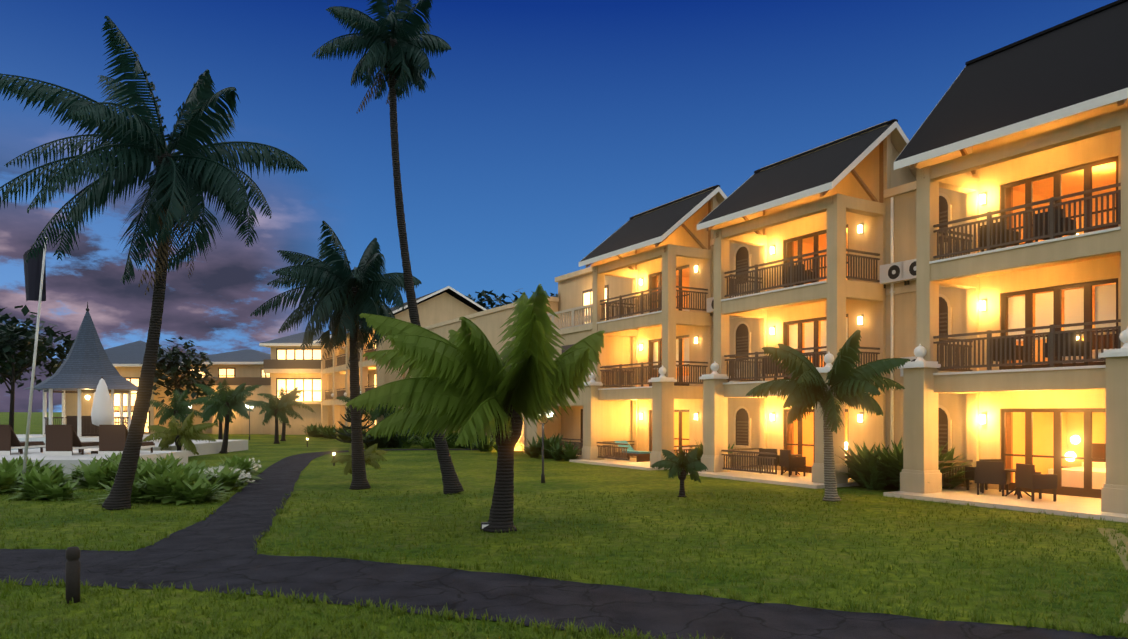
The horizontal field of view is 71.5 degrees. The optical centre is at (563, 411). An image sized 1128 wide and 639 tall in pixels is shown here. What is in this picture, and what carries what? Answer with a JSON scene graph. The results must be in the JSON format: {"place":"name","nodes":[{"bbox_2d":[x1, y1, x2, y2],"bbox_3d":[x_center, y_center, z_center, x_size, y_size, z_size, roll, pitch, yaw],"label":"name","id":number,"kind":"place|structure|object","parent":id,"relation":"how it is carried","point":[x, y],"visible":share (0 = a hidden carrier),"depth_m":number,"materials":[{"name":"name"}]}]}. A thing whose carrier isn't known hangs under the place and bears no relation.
{"place":"outdoors","nodes":[
{"label":"outdoors","id":0,"kind":"place"},
{"bbox_2d":[48,330,344,434],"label":"distant buildings","id":1,"kind":"structure","parent":0,"point":[287,365],"depth_m":76.67,"materials":[{"name":"paint"}]},
{"bbox_2d":[0,0,1116,411],"label":"sky","id":2,"kind":"structure","parent":0,"point":[544,127],"materials":[{"name":"blue"}]},
{"bbox_2d":[0,549,1126,638],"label":"path","id":3,"kind":"structure","parent":0,"point":[670,615],"depth_m":9.46,"materials":[{"name":"grey asphalt"}]},
{"bbox_2d":[0,412,1127,638],"bbox_3d":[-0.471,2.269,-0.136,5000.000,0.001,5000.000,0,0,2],"label":"ground","id":4,"kind":"structure","parent":0,"point":[412,470],"depth_m":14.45,"materials":[{"name":"green plant"}]},
{"bbox_2d":[0,305,50,430],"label":"tree","id":5,"kind":"object","parent":4,"relation":"on","point":[7,339],"visible":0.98,"depth_m":63.29,"materials":[{"name":"green plant"}]},
{"bbox_2d":[0,456,57,475],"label":"shrub","id":6,"kind":"object","parent":4,"relation":"on","point":[11,465],"visible":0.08,"depth_m":24.55,"materials":[{"name":"green plant"}]},
{"bbox_2d":[22,237,46,488],"bbox_3d":[-15.443,-1.404,22.808,0.816,7.354,0.279,0,0,2],"label":"flagpole","id":7,"kind":"object","parent":4,"relation":"on","point":[35,277],"visible":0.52,"depth_m":22.78,"materials":[{"name":"white metal"}]},
{"bbox_2d":[0,310,74,393],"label":"tree","id":8,"kind":"object","parent":4,"relation":"on","point":[60,349],"visible":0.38,"depth_m":72.23,"materials":[{"name":"green plant"}]},
{"bbox_2d":[66,546,79,603],"bbox_3d":[-5.846,1.939,9.326,0.150,0.660,0.150,0,0,2],"label":"bollard","id":9,"kind":"object","parent":4,"relation":"on","point":[73,573],"visible":1,"depth_m":9.27,"materials":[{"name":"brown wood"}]},
{"bbox_2d":[0,434,247,475],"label":"pool deck","id":10,"kind":"structure","parent":4,"relation":"on","point":[204,447],"depth_m":32.39,"materials":[{"name":"tile"}]},
{"bbox_2d":[0,425,154,455],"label":"lounge chairs","id":11,"kind":"object","parent":10,"relation":"on","point":[62,440],"visible":0.83,"depth_m":29.80,"materials":[{"name":"brown wicker"}]},
{"bbox_2d":[17,302,161,444],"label":"pavilion","id":12,"kind":"structure","parent":10,"relation":"on","point":[86,365],"depth_m":39.86,"materials":[{"name":"white paint"}]},
{"bbox_2d":[91,377,112,453],"bbox_3d":[-18.457,0.144,31.305,0.761,3.050,0.800,0,0,2],"label":"closed parasol","id":13,"kind":"object","parent":10,"relation":"on","point":[102,411],"visible":0.77,"depth_m":31.07,"materials":[{"name":"white fabric"}]},
{"bbox_2d":[0,451,262,504],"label":"shrub bed","id":14,"kind":"object","parent":4,"relation":"on","point":[167,479],"visible":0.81,"depth_m":21.44,"materials":[{"name":"green plant"}]},
{"bbox_2d":[0,16,307,509],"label":"palm","id":15,"kind":"object","parent":4,"relation":"on","point":[199,168],"visible":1,"depth_m":18.08,"materials":[{"name":"green plant"}]},
{"bbox_2d":[139,336,217,426],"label":"tree","id":16,"kind":"object","parent":4,"relation":"on","point":[172,369],"visible":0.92,"depth_m":72.88,"materials":[{"name":"green plant"}]},
{"bbox_2d":[142,412,216,454],"bbox_3d":[-18.290,1.142,37.445,3.082,2.254,3.090,0,0,-21],"label":"garden palm","id":17,"kind":"object","parent":4,"relation":"on","point":[187,435],"visible":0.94,"depth_m":37.20,"materials":[{"name":"green plant"}]},
{"bbox_2d":[150,389,208,427],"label":"garden palm","id":18,"kind":"object","parent":4,"relation":"on","point":[179,412],"visible":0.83,"depth_m":47.25,"materials":[{"name":"green plant"}]},
{"bbox_2d":[197,388,252,439],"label":"garden palm","id":19,"kind":"object","parent":4,"relation":"on","point":[220,435],"visible":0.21,"depth_m":56.50,"materials":[{"name":"green plant"}]},
{"bbox_2d":[197,458,263,486],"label":"flowering plants","id":20,"kind":"object","parent":4,"relation":"on","point":[246,476],"visible":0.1,"depth_m":24.16,"materials":[{"name":"white plant"}]},
{"bbox_2d":[192,379,272,453],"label":"garden palm","id":21,"kind":"object","parent":4,"relation":"on","point":[224,403],"visible":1,"depth_m":42.15,"materials":[{"name":"green plant"}]},
{"bbox_2d":[246,406,252,439],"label":"lamp post","id":22,"kind":"object","parent":4,"relation":"on","point":[249,421],"visible":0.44,"depth_m":62.59,"materials":[{"name":"black metal"}]},
{"bbox_2d":[255,392,302,443],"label":"garden palm","id":23,"kind":"object","parent":4,"relation":"on","point":[278,409],"visible":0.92,"depth_m":55.32,"materials":[{"name":"green plant"}]},
{"bbox_2d":[257,387,314,440],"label":"garden palm","id":24,"kind":"object","parent":4,"relation":"on","point":[294,392],"visible":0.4,"depth_m":60.43,"materials":[{"name":"green plant"}]},
{"bbox_2d":[80,449,494,572],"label":"pathway","id":25,"kind":"structure","parent":4,"relation":"on","point":[224,534],"depth_m":14.47,"materials":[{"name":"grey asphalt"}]},
{"bbox_2d":[250,220,421,489],"bbox_3d":[-6.673,-1.467,23.199,4.604,7.515,4.541,0,0,2],"label":"palm","id":26,"kind":"object","parent":4,"relation":"on","point":[345,294],"visible":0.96,"depth_m":22.63,"materials":[{"name":"green plant"}]},
{"bbox_2d":[331,393,377,442],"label":"norfolk pine","id":27,"kind":"object","parent":4,"relation":"on","point":[348,419],"visible":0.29,"depth_m":47.65,"materials":[{"name":"green plant"}]},
{"bbox_2d":[336,396,373,419],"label":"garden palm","id":28,"kind":"object","parent":4,"relation":"on","point":[342,398],"visible":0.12,"depth_m":60.32,"materials":[{"name":"green plant"}]},
{"bbox_2d":[330,443,387,474],"bbox_3d":[-6.457,1.639,25.020,1.889,1.259,1.772,0,0,2],"label":"palm sprout","id":29,"kind":"object","parent":4,"relation":"on","point":[371,454],"visible":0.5,"depth_m":24.91,"materials":[{"name":"green plant"}]},
{"bbox_2d":[370,403,398,424],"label":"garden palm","id":30,"kind":"object","parent":4,"relation":"on","point":[376,414],"visible":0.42,"depth_m":57.90,"materials":[{"name":"green plant"}]},
{"bbox_2d":[312,0,463,494],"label":"tall palm","id":31,"kind":"object","parent":4,"relation":"on","point":[397,52],"visible":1,"depth_m":21.72,"materials":[{"name":"green plant"}]},
{"bbox_2d":[363,433,459,448],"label":"shrub","id":32,"kind":"object","parent":4,"relation":"on","point":[427,444],"visible":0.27,"depth_m":48.58,"materials":[{"name":"green plant"}]},
{"bbox_2d":[364,423,478,448],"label":"hedge","id":33,"kind":"object","parent":4,"relation":"on","point":[392,442],"visible":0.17,"depth_m":48.59,"materials":[{"name":"green plant"}]},
{"bbox_2d":[299,422,569,457],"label":"bushes","id":34,"kind":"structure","parent":4,"relation":"on","point":[533,450],"depth_m":44.40,"materials":[{"name":"green plant"}]},
{"bbox_2d":[346,284,604,532],"bbox_3d":[-1.733,-0.057,15.142,5.074,4.742,4.525,0,0,2],"label":"palm","id":35,"kind":"object","parent":4,"relation":"on","point":[464,382],"visible":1,"depth_m":14.21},
{"bbox_2d":[481,522,489,530],"bbox_3d":[-1.481,2.189,14.898,0.180,0.160,0.145,0,0,2],"label":"uplight","id":36,"kind":"object","parent":4,"relation":"on","point":[484,524],"visible":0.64,"depth_m":14.83,"materials":[{"name":"white metal"}]},
{"bbox_2d":[464,289,531,309],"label":"tree","id":37,"kind":"object","parent":4,"relation":"on","point":[490,301],"visible":0.17,"depth_m":78.23,"materials":[{"name":"green plant"}]},
{"bbox_2d":[538,413,552,482],"bbox_3d":[-0.667,1.106,24.881,0.630,2.325,0.250,0,0,2],"label":"lamp post","id":38,"kind":"object","parent":4,"relation":"on","point":[542,477],"visible":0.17,"depth_m":24.85,"materials":[{"name":"black metal"}]},
{"bbox_2d":[544,438,739,467],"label":"bushes","id":39,"kind":"object","parent":4,"relation":"on","point":[568,453],"visible":0.31,"depth_m":35.76,"materials":[{"name":"green plant"}]},
{"bbox_2d":[650,448,707,496],"bbox_3d":[3.048,1.612,20.781,1.616,1.313,1.491,0,0,-21],"label":"palm tree","id":40,"kind":"object","parent":4,"relation":"on","point":[675,464],"visible":1,"depth_m":20.71,"materials":[{"name":"green plant"}]},
{"bbox_2d":[313,0,1127,522],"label":"building","id":41,"kind":"structure","parent":4,"relation":"on","point":[965,250],"depth_m":23.78,"materials":[{"name":"paint"}]},
{"bbox_2d":[745,330,910,501],"bbox_3d":[6.870,0.099,20.062,4.077,4.376,3.806,0,0,2],"label":"palm","id":42,"kind":"object","parent":4,"relation":"on","point":[807,389],"visible":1,"depth_m":19.60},
{"bbox_2d":[838,437,974,489],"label":"bushes","id":43,"kind":"object","parent":4,"relation":"on","point":[877,469],"visible":0.54,"depth_m":22.60,"materials":[{"name":"green plant"}]},
{"bbox_2d":[1097,528,1127,623],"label":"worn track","id":44,"kind":"structure","parent":4,"relation":"on","point":[1124,539],"depth_m":13.42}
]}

